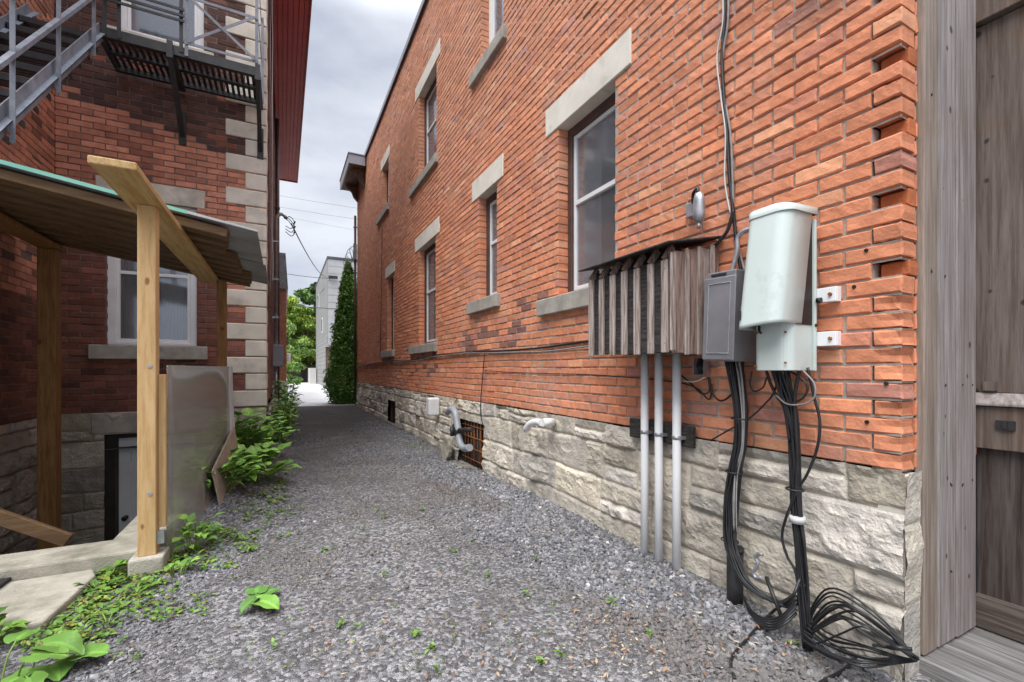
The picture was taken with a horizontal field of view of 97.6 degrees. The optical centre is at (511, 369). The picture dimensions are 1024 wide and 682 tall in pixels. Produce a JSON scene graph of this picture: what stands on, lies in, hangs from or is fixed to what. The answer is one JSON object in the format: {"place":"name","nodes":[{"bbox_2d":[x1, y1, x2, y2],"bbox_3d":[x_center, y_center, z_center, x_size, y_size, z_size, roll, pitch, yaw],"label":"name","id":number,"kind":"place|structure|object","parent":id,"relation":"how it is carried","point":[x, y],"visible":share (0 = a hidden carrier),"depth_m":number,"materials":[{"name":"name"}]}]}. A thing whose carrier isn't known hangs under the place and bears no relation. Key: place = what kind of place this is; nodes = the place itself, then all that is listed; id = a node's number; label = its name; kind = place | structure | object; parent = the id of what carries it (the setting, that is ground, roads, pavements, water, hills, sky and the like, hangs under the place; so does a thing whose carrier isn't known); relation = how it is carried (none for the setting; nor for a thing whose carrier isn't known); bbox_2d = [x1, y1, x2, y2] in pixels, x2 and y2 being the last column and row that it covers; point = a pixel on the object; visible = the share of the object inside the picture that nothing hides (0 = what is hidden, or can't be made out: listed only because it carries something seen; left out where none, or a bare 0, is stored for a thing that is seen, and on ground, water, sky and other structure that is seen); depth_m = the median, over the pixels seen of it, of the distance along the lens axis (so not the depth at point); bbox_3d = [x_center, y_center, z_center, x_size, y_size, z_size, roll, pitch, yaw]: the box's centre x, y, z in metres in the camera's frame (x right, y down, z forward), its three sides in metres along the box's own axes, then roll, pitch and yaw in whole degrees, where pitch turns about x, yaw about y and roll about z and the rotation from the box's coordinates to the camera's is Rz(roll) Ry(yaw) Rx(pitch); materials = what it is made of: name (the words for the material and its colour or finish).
{"place":"outdoors","nodes":[
{"label":"outdoors","id":0,"kind":"place"},
{"bbox_2d":[288,382,355,406],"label":"concrete driveway","id":1,"kind":"structure","parent":0,"point":[313,395],"depth_m":19.73,"materials":[{"name":"concrete"}]},
{"bbox_2d":[272,253,289,399],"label":"brick house","id":2,"kind":"structure","parent":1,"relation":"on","point":[283,291],"depth_m":16.57,"materials":[{"name":"brick"}]},
{"bbox_2d":[286,361,302,384],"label":"bush","id":3,"kind":"object","parent":1,"relation":"on","point":[293,367],"visible":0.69,"depth_m":27.21,"materials":[{"name":"green plant"}]},
{"bbox_2d":[286,319,315,374],"bbox_3d":[-20.275,-1.616,40.374,5.586,5.906,4.787,0,0,-27],"label":"leafy tree","id":4,"kind":"object","parent":1,"relation":"on","point":[302,351],"visible":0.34,"depth_m":39.91,"materials":[{"name":"green plant"}]},
{"bbox_2d":[286,366,315,381],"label":"board fence","id":5,"kind":"object","parent":1,"relation":"on","point":[305,375],"visible":0.09,"depth_m":41.77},
{"bbox_2d":[308,368,315,383],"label":"garden wall","id":6,"kind":"structure","parent":1,"relation":"on","point":[311,375],"depth_m":37.54,"materials":[{"name":"concrete"}]},
{"bbox_2d":[280,0,421,321],"label":"sky","id":7,"kind":"structure","parent":0,"point":[355,49],"materials":[{"name":"grey"}]},
{"bbox_2d":[0,403,937,681],"bbox_3d":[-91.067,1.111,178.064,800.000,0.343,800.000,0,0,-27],"label":"ground","id":8,"kind":"structure","parent":0,"point":[244,667],"depth_m":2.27,"materials":[{"name":"gravel"}]},
{"bbox_2d":[0,606,30,645],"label":"weed","id":9,"kind":"object","parent":8,"relation":"on","point":[11,625],"visible":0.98,"depth_m":1.99,"materials":[{"name":"green plant"}]},
{"bbox_2d":[0,628,84,681],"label":"burdock","id":10,"kind":"object","parent":8,"relation":"on","point":[62,645],"visible":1,"depth_m":1.78,"materials":[{"name":"green plant"}]},
{"bbox_2d":[0,570,95,642],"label":"concrete slab","id":11,"kind":"structure","parent":8,"relation":"on","point":[39,602],"depth_m":2.30,"materials":[{"name":"concrete"}]},
{"bbox_2d":[0,577,11,587],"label":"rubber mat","id":12,"kind":"object","parent":11,"relation":"on","point":[3,581],"visible":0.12,"depth_m":2.43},
{"bbox_2d":[1,643,108,681],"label":"burdock","id":13,"kind":"object","parent":8,"relation":"on","point":[58,669],"visible":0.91,"depth_m":1.79,"materials":[{"name":"green plant"}]},
{"bbox_2d":[72,578,116,590],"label":"weed","id":14,"kind":"object","parent":8,"relation":"on","point":[94,582],"visible":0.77,"depth_m":2.47,"materials":[{"name":"green plant"}]},
{"bbox_2d":[97,559,127,576],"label":"weed","id":15,"kind":"object","parent":8,"relation":"on","point":[107,569],"visible":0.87,"depth_m":2.61,"materials":[{"name":"green plant"}]},
{"bbox_2d":[87,607,139,628],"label":"weed","id":16,"kind":"object","parent":8,"relation":"on","point":[112,610],"visible":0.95,"depth_m":2.12,"materials":[{"name":"green plant"}]},
{"bbox_2d":[0,155,268,556],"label":"canopy","id":17,"kind":"object","parent":8,"relation":"on","point":[132,216],"visible":1,"depth_m":3.36,"materials":[{"name":"brown"}]},
{"bbox_2d":[116,576,159,593],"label":"weed","id":18,"kind":"object","parent":8,"relation":"on","point":[142,580],"visible":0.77,"depth_m":2.44,"materials":[{"name":"green plant"}]},
{"bbox_2d":[128,546,169,578],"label":"pier block","id":19,"kind":"structure","parent":8,"relation":"on","point":[151,564],"depth_m":2.63,"materials":[{"name":"concrete"}]},
{"bbox_2d":[0,0,311,554],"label":"brick house","id":20,"kind":"structure","parent":8,"relation":"on","point":[214,167],"depth_m":5.55,"materials":[{"name":"brick"}]},
{"bbox_2d":[0,0,263,159],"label":"fire escape","id":21,"kind":"object","parent":20,"relation":"attached to","point":[46,58],"visible":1,"depth_m":4.81,"materials":[{"name":"black metal"}]},
{"bbox_2d":[107,205,196,345],"bbox_3d":[-4.694,-1.190,6.021,1.095,1.980,0.904,0,0,-27],"label":"window","id":22,"kind":"structure","parent":20,"relation":"in","point":[177,290],"depth_m":5.72,"materials":[{"name":"white paint"}]},
{"bbox_2d":[119,434,194,532],"bbox_3d":[-4.510,1.857,5.712,0.794,2.027,0.122,0,0,-27],"label":"door","id":23,"kind":"structure","parent":20,"relation":"in","point":[178,457],"depth_m":5.62,"materials":[{"name":"grey paint"}]},
{"bbox_2d":[121,0,203,50],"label":"window","id":24,"kind":"structure","parent":20,"relation":"in","point":[134,20],"depth_m":6.28,"materials":[{"name":"glass"}]},
{"bbox_2d":[268,0,268,307],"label":"wall wire","id":25,"kind":"object","parent":20,"relation":"attached to","point":[268,154],"depth_m":6.42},
{"bbox_2d":[270,17,271,290],"bbox_3d":[-3.676,-3.930,6.825,0.023,5.501,0.251,0,0,-27],"label":"wall wire","id":26,"kind":"object","parent":20,"relation":"attached to","point":[270,149],"depth_m":6.79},
{"bbox_2d":[272,0,272,279],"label":"wall wire","id":27,"kind":"object","parent":20,"relation":"attached to","point":[272,130],"depth_m":7.43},
{"bbox_2d":[274,118,279,400],"bbox_3d":[-6.267,-2.830,11.958,0.130,7.700,0.120,0,0,-27],"label":"downpipe","id":28,"kind":"object","parent":20,"relation":"attached to","point":[277,166],"visible":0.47,"depth_m":11.94,"materials":[{"name":"metal"}]},
{"bbox_2d":[272,212,286,407],"bbox_3d":[-4.920,-1.253,9.502,0.292,4.146,0.240,0,0,-27],"label":"service mast","id":29,"kind":"object","parent":20,"relation":"attached to","point":[277,356],"visible":0.9,"depth_m":9.44,"materials":[{"name":"metal"}]},
{"bbox_2d":[167,497,184,511],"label":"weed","id":30,"kind":"object","parent":8,"relation":"on","point":[172,502],"visible":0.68,"depth_m":3.47,"materials":[{"name":"plant"}]},
{"bbox_2d":[154,555,200,577],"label":"weed","id":31,"kind":"object","parent":8,"relation":"on","point":[185,561],"visible":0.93,"depth_m":2.63,"materials":[{"name":"green plant"}]},
{"bbox_2d":[171,512,223,553],"bbox_3d":[-2.081,1.102,2.988,0.286,0.255,0.349,0,0,-27],"label":"weed","id":32,"kind":"object","parent":8,"relation":"on","point":[187,530],"visible":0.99,"depth_m":2.99,"materials":[{"name":"green plant"}]},
{"bbox_2d":[200,429,229,509],"bbox_3d":[-2.600,0.858,3.988,0.072,0.540,0.913,0,0,-20],"label":"loose board","id":33,"kind":"object","parent":8,"relation":"on","point":[208,493],"visible":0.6,"depth_m":3.73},
{"bbox_2d":[206,526,223,543],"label":"weed","id":34,"kind":"object","parent":8,"relation":"on","point":[214,530],"visible":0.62,"depth_m":3.15,"materials":[{"name":"green plant"}]},
{"bbox_2d":[169,448,268,494],"bbox_3d":[-2.489,0.884,3.872,0.791,0.344,0.672,0,0,37],"label":"weed","id":35,"kind":"object","parent":8,"relation":"on","point":[234,474],"visible":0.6,"depth_m":3.83,"materials":[{"name":"green plant"}]},
{"bbox_2d":[211,426,241,505],"bbox_3d":[-2.523,0.844,4.011,0.112,0.574,0.839,0,0,-21],"label":"loose board","id":36,"kind":"object","parent":8,"relation":"on","point":[219,479],"visible":0.58,"depth_m":3.85,"materials":[{"name":"wood"}]},
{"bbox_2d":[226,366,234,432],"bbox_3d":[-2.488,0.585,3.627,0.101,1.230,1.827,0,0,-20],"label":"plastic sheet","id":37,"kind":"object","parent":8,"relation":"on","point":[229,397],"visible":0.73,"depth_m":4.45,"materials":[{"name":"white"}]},
{"bbox_2d":[189,407,294,453],"bbox_3d":[-2.952,0.720,4.986,0.959,0.561,0.966,0,0,-27],"label":"weed","id":38,"kind":"object","parent":8,"relation":"on","point":[244,432],"visible":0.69,"depth_m":4.88,"materials":[{"name":"green plant"}]},
{"bbox_2d":[217,440,291,481],"bbox_3d":[-2.582,0.889,4.361,0.668,0.389,0.762,0,0,-8],"label":"weed","id":39,"kind":"object","parent":8,"relation":"on","point":[258,451],"visible":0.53,"depth_m":4.39,"materials":[{"name":"green plant"}]},
{"bbox_2d":[240,585,280,613],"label":"seedling","id":40,"kind":"object","parent":8,"relation":"on","point":[261,596],"visible":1,"depth_m":2.26,"materials":[{"name":"green plant"}]},
{"bbox_2d":[227,416,300,448],"bbox_3d":[-3.028,0.783,5.455,0.840,0.390,0.804,0,0,-27],"label":"weed","id":41,"kind":"object","parent":8,"relation":"on","point":[274,426],"visible":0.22,"depth_m":5.52,"materials":[{"name":"green plant"}]},
{"bbox_2d":[245,459,301,481],"bbox_3d":[-2.405,1.013,4.427,0.598,0.203,0.466,0,0,-27],"label":"weed","id":42,"kind":"object","parent":8,"relation":"on","point":[278,466],"visible":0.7,"depth_m":4.46,"materials":[{"name":"green plant"}]},
{"bbox_2d":[266,399,298,442],"bbox_3d":[-3.510,0.768,6.749,0.577,0.663,0.520,0,0,-27],"label":"weed","id":43,"kind":"object","parent":8,"relation":"on","point":[285,414],"visible":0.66,"depth_m":6.74,"materials":[{"name":"green plant"}]},
{"bbox_2d":[266,394,299,431],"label":"weed","id":44,"kind":"object","parent":8,"relation":"on","point":[292,407],"visible":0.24,"depth_m":7.69,"materials":[{"name":"green plant"}]},
{"bbox_2d":[270,379,302,425],"bbox_3d":[-4.470,0.661,8.852,0.688,0.964,0.654,0,0,-27],"label":"weed","id":45,"kind":"object","parent":8,"relation":"on","point":[287,393],"visible":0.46,"depth_m":8.83,"materials":[{"name":"green plant"}]},
{"bbox_2d":[286,295,314,340],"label":"leafy tree","id":46,"kind":"object","parent":8,"relation":"on","point":[291,300],"visible":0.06,"depth_m":44.63,"materials":[{"name":"green plant"}]},
{"bbox_2d":[288,307,316,381],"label":"leafy tree","id":47,"kind":"object","parent":8,"relation":"on","point":[306,326],"visible":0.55,"depth_m":43.08,"materials":[{"name":"green plant"}]},
{"bbox_2d":[293,282,316,365],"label":"leafy tree","id":48,"kind":"object","parent":8,"relation":"on","point":[306,296],"visible":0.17,"depth_m":47.75,"materials":[{"name":"green plant"}]},
{"bbox_2d":[316,256,356,385],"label":"modern house","id":49,"kind":"structure","parent":8,"relation":"on","point":[329,294],"depth_m":30.37,"materials":[{"name":"white"}]},
{"bbox_2d":[321,259,356,403],"bbox_3d":[-5.779,-1.123,15.809,1.765,5.566,1.852,0,0,-27],"label":"conifer","id":50,"kind":"object","parent":8,"relation":"on","point":[337,387],"visible":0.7,"depth_m":15.44,"materials":[{"name":"green plant"}]},
{"bbox_2d":[10,423,800,677],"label":"weeds","id":51,"kind":"object","parent":8,"relation":"on","point":[82,610],"visible":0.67,"depth_m":2.33,"materials":[{"name":"green plant"}]},
{"bbox_2d":[441,438,452,459],"bbox_3d":[-0.916,1.121,6.293,0.097,0.297,0.319,0,0,-27],"label":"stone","id":52,"kind":"object","parent":8,"relation":"on","point":[446,450],"visible":0.97,"depth_m":6.22,"materials":[{"name":"stone"}]},
{"bbox_2d":[307,457,829,677],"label":"leaf litter","id":53,"kind":"object","parent":8,"relation":"on","point":[596,660],"visible":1,"depth_m":1.99,"materials":[{"name":"plant"}]},
{"bbox_2d":[339,0,976,681],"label":"brick building","id":54,"kind":"structure","parent":8,"relation":"on","point":[511,172],"depth_m":3.04,"materials":[{"name":"brick"}]},
{"bbox_2d":[343,244,356,270],"bbox_3d":[-5.312,-3.667,14.692,0.419,0.927,0.116,0,0,-27],"label":"wire coil","id":55,"kind":"object","parent":54,"relation":"attached to","point":[354,246],"visible":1,"depth_m":14.71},
{"bbox_2d":[353,215,356,398],"bbox_3d":[-5.184,-2.055,14.814,0.120,6.050,0.080,0,0,-27],"label":"downpipe","id":56,"kind":"object","parent":54,"relation":"attached to","point":[355,273],"visible":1,"depth_m":14.78,"materials":[{"name":"metal"}]},
{"bbox_2d":[380,252,381,351],"bbox_3d":[-3.255,-1.941,11.142,0.015,3.305,0.260,0,0,-27],"label":"drop wire","id":57,"kind":"object","parent":54,"relation":"attached to","point":[381,299],"visible":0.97,"depth_m":11.11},
{"bbox_2d":[392,277,393,349],"bbox_3d":[-2.678,-1.312,10.371,0.074,1.736,0.719,0,0,-27],"label":"window","id":58,"kind":"structure","parent":54,"relation":"in","point":[393,277],"depth_m":10.59,"materials":[{"name":"white paint"}]},
{"bbox_2d":[390,400,395,421],"bbox_3d":[-2.615,0.945,10.164,0.120,0.530,0.800,0,0,-27],"label":"cellar window","id":59,"kind":"structure","parent":54,"relation":"in","point":[392,403],"depth_m":10.44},
{"bbox_2d":[424,243,435,343],"bbox_3d":[-1.347,-1.312,7.768,0.074,1.736,1.006,0,0,-27],"label":"window","id":60,"kind":"structure","parent":54,"relation":"in","point":[429,254],"depth_m":8.00,"materials":[{"name":"white paint"}]},
{"bbox_2d":[424,78,436,167],"bbox_3d":[-1.331,-4.208,7.738,0.074,1.521,1.074,0,0,-27],"label":"window","id":61,"kind":"structure","parent":54,"relation":"in","point":[430,108],"depth_m":8.00,"materials":[{"name":"glass"}]},
{"bbox_2d":[427,397,474,451],"bbox_3d":[-0.869,0.736,6.252,0.182,0.591,1.799,0,0,-26],"label":"vent pipe","id":62,"kind":"object","parent":54,"relation":"attached to","point":[457,430],"visible":1,"depth_m":5.86,"materials":[{"name":"grey plastic"}]},
{"bbox_2d":[450,419,484,472],"bbox_3d":[-0.514,1.006,5.881,0.360,0.687,1.020,0,0,-27],"label":"cellar window","id":63,"kind":"structure","parent":54,"relation":"in","point":[474,458],"depth_m":5.96,"materials":[{"name":"brown metal"}]},
{"bbox_2d":[357,340,587,364],"bbox_3d":[-2.142,-0.197,8.985,0.026,0.112,13.050,0,0,-27],"label":"wall cable","id":64,"kind":"object","parent":54,"relation":"attached to","point":[564,344],"depth_m":4.87,"materials":[{"name":"rubber"}]},
{"bbox_2d":[357,345,587,365],"bbox_3d":[-2.153,-0.173,8.979,0.015,0.106,13.050,0,0,-27],"label":"wall cable","id":65,"kind":"object","parent":54,"relation":"attached to","point":[498,352],"depth_m":4.76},
{"bbox_2d":[486,191,496,295],"bbox_3d":[-0.176,-1.527,5.479,0.074,1.307,0.556,0,0,-27],"label":"window","id":66,"kind":"structure","parent":54,"relation":"in","point":[491,202],"depth_m":5.63,"materials":[{"name":"glass"}]},
{"bbox_2d":[489,0,503,43],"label":"window","id":67,"kind":"structure","parent":54,"relation":"in","point":[496,9],"depth_m":5.55,"materials":[{"name":"white paint"}]},
{"bbox_2d":[523,418,554,431],"bbox_3d":[0.243,0.515,4.136,0.142,0.154,0.360,0,0,-27],"label":"pipe elbow","id":68,"kind":"object","parent":54,"relation":"attached to","point":[530,424],"visible":1,"depth_m":4.01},
{"bbox_2d":[567,92,614,291],"bbox_3d":[0.711,-1.419,3.744,0.074,1.522,0.792,0,0,-27],"label":"window","id":69,"kind":"structure","parent":54,"relation":"in","point":[591,142],"depth_m":3.83,"materials":[{"name":"glass"}]},
{"bbox_2d":[484,370,711,399],"bbox_3d":[0.405,0.093,4.005,0.010,0.167,3.249,0,0,-27],"label":"wall cable","id":70,"kind":"object","parent":54,"relation":"attached to","point":[606,375],"depth_m":3.40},
{"bbox_2d":[640,354,652,554],"bbox_3d":[0.877,0.608,2.937,0.064,1.425,0.076,0,0,-27],"label":"conduit pipe","id":71,"kind":"object","parent":54,"relation":"attached to","point":[645,432],"visible":0.81,"depth_m":2.92,"materials":[{"name":"grey plastic"}]},
{"bbox_2d":[578,235,721,356],"bbox_3d":[0.816,-0.413,2.748,0.433,0.669,0.790,0,0,-27],"label":"slatted box","id":72,"kind":"object","parent":54,"relation":"attached to","point":[642,301],"visible":0.93,"depth_m":2.50,"materials":[{"name":"brown wood"}]},
{"bbox_2d":[714,211,734,247],"bbox_3d":[1.159,-0.764,2.456,0.021,0.178,0.142,0,0,-27],"label":"armoured hose","id":73,"kind":"object","parent":72,"relation":"attached to","point":[719,241],"visible":0.96,"depth_m":2.42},
{"bbox_2d":[654,353,666,560],"bbox_3d":[0.934,0.608,2.826,0.064,1.425,0.076,0,0,-27],"label":"conduit pipe","id":74,"kind":"object","parent":54,"relation":"attached to","point":[659,434],"visible":0.79,"depth_m":2.81,"materials":[{"name":"grey plastic"}]},
{"bbox_2d":[630,418,695,447],"bbox_3d":[0.951,0.400,2.878,0.030,0.130,0.540,0,0,-27],"label":"backing board","id":75,"kind":"object","parent":54,"relation":"attached to","point":[688,432],"visible":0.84,"depth_m":2.80,"materials":[{"name":"black wood"}]},
{"bbox_2d":[672,353,685,570],"bbox_3d":[1.000,0.608,2.697,0.064,1.425,0.076,0,0,-27],"label":"conduit pipe","id":76,"kind":"object","parent":54,"relation":"attached to","point":[677,437],"visible":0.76,"depth_m":2.68,"materials":[{"name":"grey plastic"}]},
{"bbox_2d":[686,187,704,228],"bbox_3d":[1.072,-0.931,2.625,0.061,0.243,0.179,0,0,0],"label":"light fitting","id":77,"kind":"object","parent":54,"relation":"attached to","point":[695,209],"visible":1,"depth_m":2.56,"materials":[{"name":"metal"}]},
{"bbox_2d":[693,358,709,375],"bbox_3d":[1.104,-0.016,2.609,0.052,0.102,0.076,0,0,-27],"label":"outlet box","id":78,"kind":"object","parent":54,"relation":"attached to","point":[701,366],"visible":0.94,"depth_m":2.60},
{"bbox_2d":[708,377,730,401],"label":"loose cable","id":79,"kind":"object","parent":78,"relation":"attached to","point":[716,398],"visible":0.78,"depth_m":2.50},
{"bbox_2d":[716,0,730,213],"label":"riser cable","id":80,"kind":"object","parent":54,"relation":"attached to","point":[722,106],"visible":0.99,"depth_m":2.48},
{"bbox_2d":[702,269,755,361],"bbox_3d":[1.134,-0.269,2.308,0.219,0.459,0.199,0,0,-27],"label":"steel box","id":81,"kind":"object","parent":54,"relation":"attached to","point":[725,338],"visible":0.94,"depth_m":2.24,"materials":[{"name":"black metal"}]},
{"bbox_2d":[702,275,735,359],"bbox_3d":[1.042,-0.257,2.261,0.012,0.423,0.199,0,0,-27],"label":"door","id":82,"kind":"structure","parent":81,"relation":"in","point":[720,292],"depth_m":2.25,"materials":[{"name":"grey metal"}]},
{"bbox_2d":[720,0,742,269],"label":"riser cable","id":83,"kind":"object","parent":54,"relation":"attached to","point":[727,129],"visible":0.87,"depth_m":2.46,"materials":[{"name":"rubber"}]},
{"bbox_2d":[723,0,744,269],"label":"riser cable","id":84,"kind":"object","parent":54,"relation":"attached to","point":[728,120],"visible":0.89,"depth_m":2.45,"materials":[{"name":"rubber"}]},
{"bbox_2d":[751,552,763,579],"bbox_3d":[1.214,0.969,2.217,0.018,0.144,0.060,0,0,-27],"label":"wall hook","id":85,"kind":"object","parent":54,"relation":"attached to","point":[757,565],"depth_m":2.21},
{"bbox_2d":[721,361,797,607],"bbox_3d":[1.195,0.512,2.178,0.115,1.146,0.452,0,0,-18],"label":"cable bundle","id":86,"kind":"object","parent":54,"relation":"hanging from","point":[738,388],"visible":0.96,"depth_m":2.30,"materials":[{"name":"black rubber"}]},
{"bbox_2d":[739,202,840,370],"bbox_3d":[1.243,-0.369,2.030,0.335,0.751,0.282,0,0,-27],"label":"service cabinet","id":87,"kind":"object","parent":54,"relation":"attached to","point":[782,295],"visible":1,"depth_m":1.99,"materials":[{"name":"metal"}]},
{"bbox_2d":[730,227,748,269],"bbox_3d":[1.227,-0.620,2.303,0.025,0.230,0.252,0,0,-27],"label":"riser conduit","id":88,"kind":"object","parent":87,"relation":"attached to","point":[737,246],"visible":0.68,"depth_m":2.36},
{"bbox_2d":[711,386,775,439],"bbox_3d":[1.185,0.191,2.295,0.009,0.401,0.385,0,0,-27],"label":"loose cable","id":89,"kind":"object","parent":87,"relation":"hanging from","point":[761,407],"visible":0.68,"depth_m":2.24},
{"bbox_2d":[765,371,790,440],"bbox_3d":[1.253,0.160,2.117,0.013,0.343,0.130,0,0,-27],"label":"loose cable","id":90,"kind":"object","parent":87,"relation":"hanging from","point":[775,393],"visible":0.84,"depth_m":2.10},
{"bbox_2d":[771,371,813,651],"bbox_3d":[1.280,0.592,2.037,0.074,1.236,0.238,0,0,-10],"label":"cable bundle","id":91,"kind":"object","parent":87,"relation":"hanging from","point":[785,390],"visible":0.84,"depth_m":2.01,"materials":[{"name":"black rubber"}]},
{"bbox_2d":[781,492,796,578],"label":"loose cable","id":92,"kind":"object","parent":91,"relation":"attached to","point":[783,528],"visible":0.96,"depth_m":2.04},
{"bbox_2d":[775,370,816,405],"bbox_3d":[1.278,0.084,2.024,0.008,0.162,0.183,0,0,-27],"label":"loose cable","id":93,"kind":"object","parent":87,"relation":"hanging from","point":[813,382],"visible":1,"depth_m":1.98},
{"bbox_2d":[784,371,808,403],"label":"loose cable","id":94,"kind":"object","parent":87,"relation":"hanging from","point":[807,388],"visible":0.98,"depth_m":2.00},
{"bbox_2d":[793,371,800,489],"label":"loose cable","id":95,"kind":"object","parent":87,"relation":"hanging from","point":[795,420],"visible":0.96,"depth_m":2.02,"materials":[{"name":"rubber"}]},
{"bbox_2d":[799,367,821,486],"bbox_3d":[1.318,0.268,1.991,0.011,0.556,0.107,0,0,-27],"label":"loose cable","id":96,"kind":"object","parent":87,"relation":"hanging from","point":[819,434],"visible":0.92,"depth_m":1.96,"materials":[{"name":"rubber"}]},
{"bbox_2d":[907,0,1023,655],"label":"board gate","id":97,"kind":"structure","parent":54,"relation":"attached to","point":[969,242],"depth_m":1.96,"materials":[{"name":"grey wood"}]},
{"bbox_2d":[726,545,743,604],"bbox_3d":[1.167,1.137,2.347,0.096,0.409,0.092,0,0,-27],"label":"ground duct","id":98,"kind":"object","parent":8,"relation":"on","point":[734,590],"visible":0.4,"depth_m":2.31,"materials":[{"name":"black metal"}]},
{"bbox_2d":[729,578,801,679],"bbox_3d":[1.091,1.068,1.934,0.588,0.299,0.186,0,0,-41],"label":"ground cable","id":99,"kind":"object","parent":8,"relation":"on","point":[768,615],"visible":0.88,"depth_m":1.96,"materials":[{"name":"rubber"}]},
{"bbox_2d":[742,587,919,667],"bbox_3d":[1.283,1.066,1.931,0.199,0.277,0.726,0,0,-27],"label":"cable pile","id":100,"kind":"object","parent":8,"relation":"on","point":[788,615],"visible":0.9,"depth_m":1.79,"materials":[{"name":"rubber"}]},
{"bbox_2d":[764,576,781,614],"bbox_3d":[1.212,1.048,2.078,0.018,0.133,0.127,0,0,-1],"label":"cable stub","id":101,"kind":"object","parent":100,"relation":"attached to","point":[773,596],"visible":1,"depth_m":2.07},
{"bbox_2d":[818,643,912,681],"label":"ground cable","id":102,"kind":"object","parent":8,"relation":"on","point":[848,666],"visible":0.69,"depth_m":1.75,"materials":[{"name":"rubber"}]},
{"bbox_2d":[919,642,1023,681],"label":"step beam","id":103,"kind":"structure","parent":8,"relation":"on","point":[947,662],"depth_m":1.77,"materials":[{"name":"wood"}]},
{"bbox_2d":[949,626,1023,672],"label":"step board","id":104,"kind":"object","parent":8,"relation":"on","point":[1002,650],"visible":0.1,"depth_m":1.91,"materials":[{"name":"wood"}]},
{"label":"cellar floor","id":105,"kind":"structure","parent":0,"visible":0},
{"bbox_2d":[0,508,73,547],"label":"stair rail","id":106,"kind":"object","parent":105,"relation":"on","point":[57,537],"visible":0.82,"depth_m":3.06,"materials":[{"name":"brown wood"}]},
{"bbox_2d":[0,455,197,581],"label":"retaining wall","id":107,"kind":"structure","parent":105,"relation":"on","point":[93,556],"depth_m":2.67,"materials":[{"name":"concrete"}]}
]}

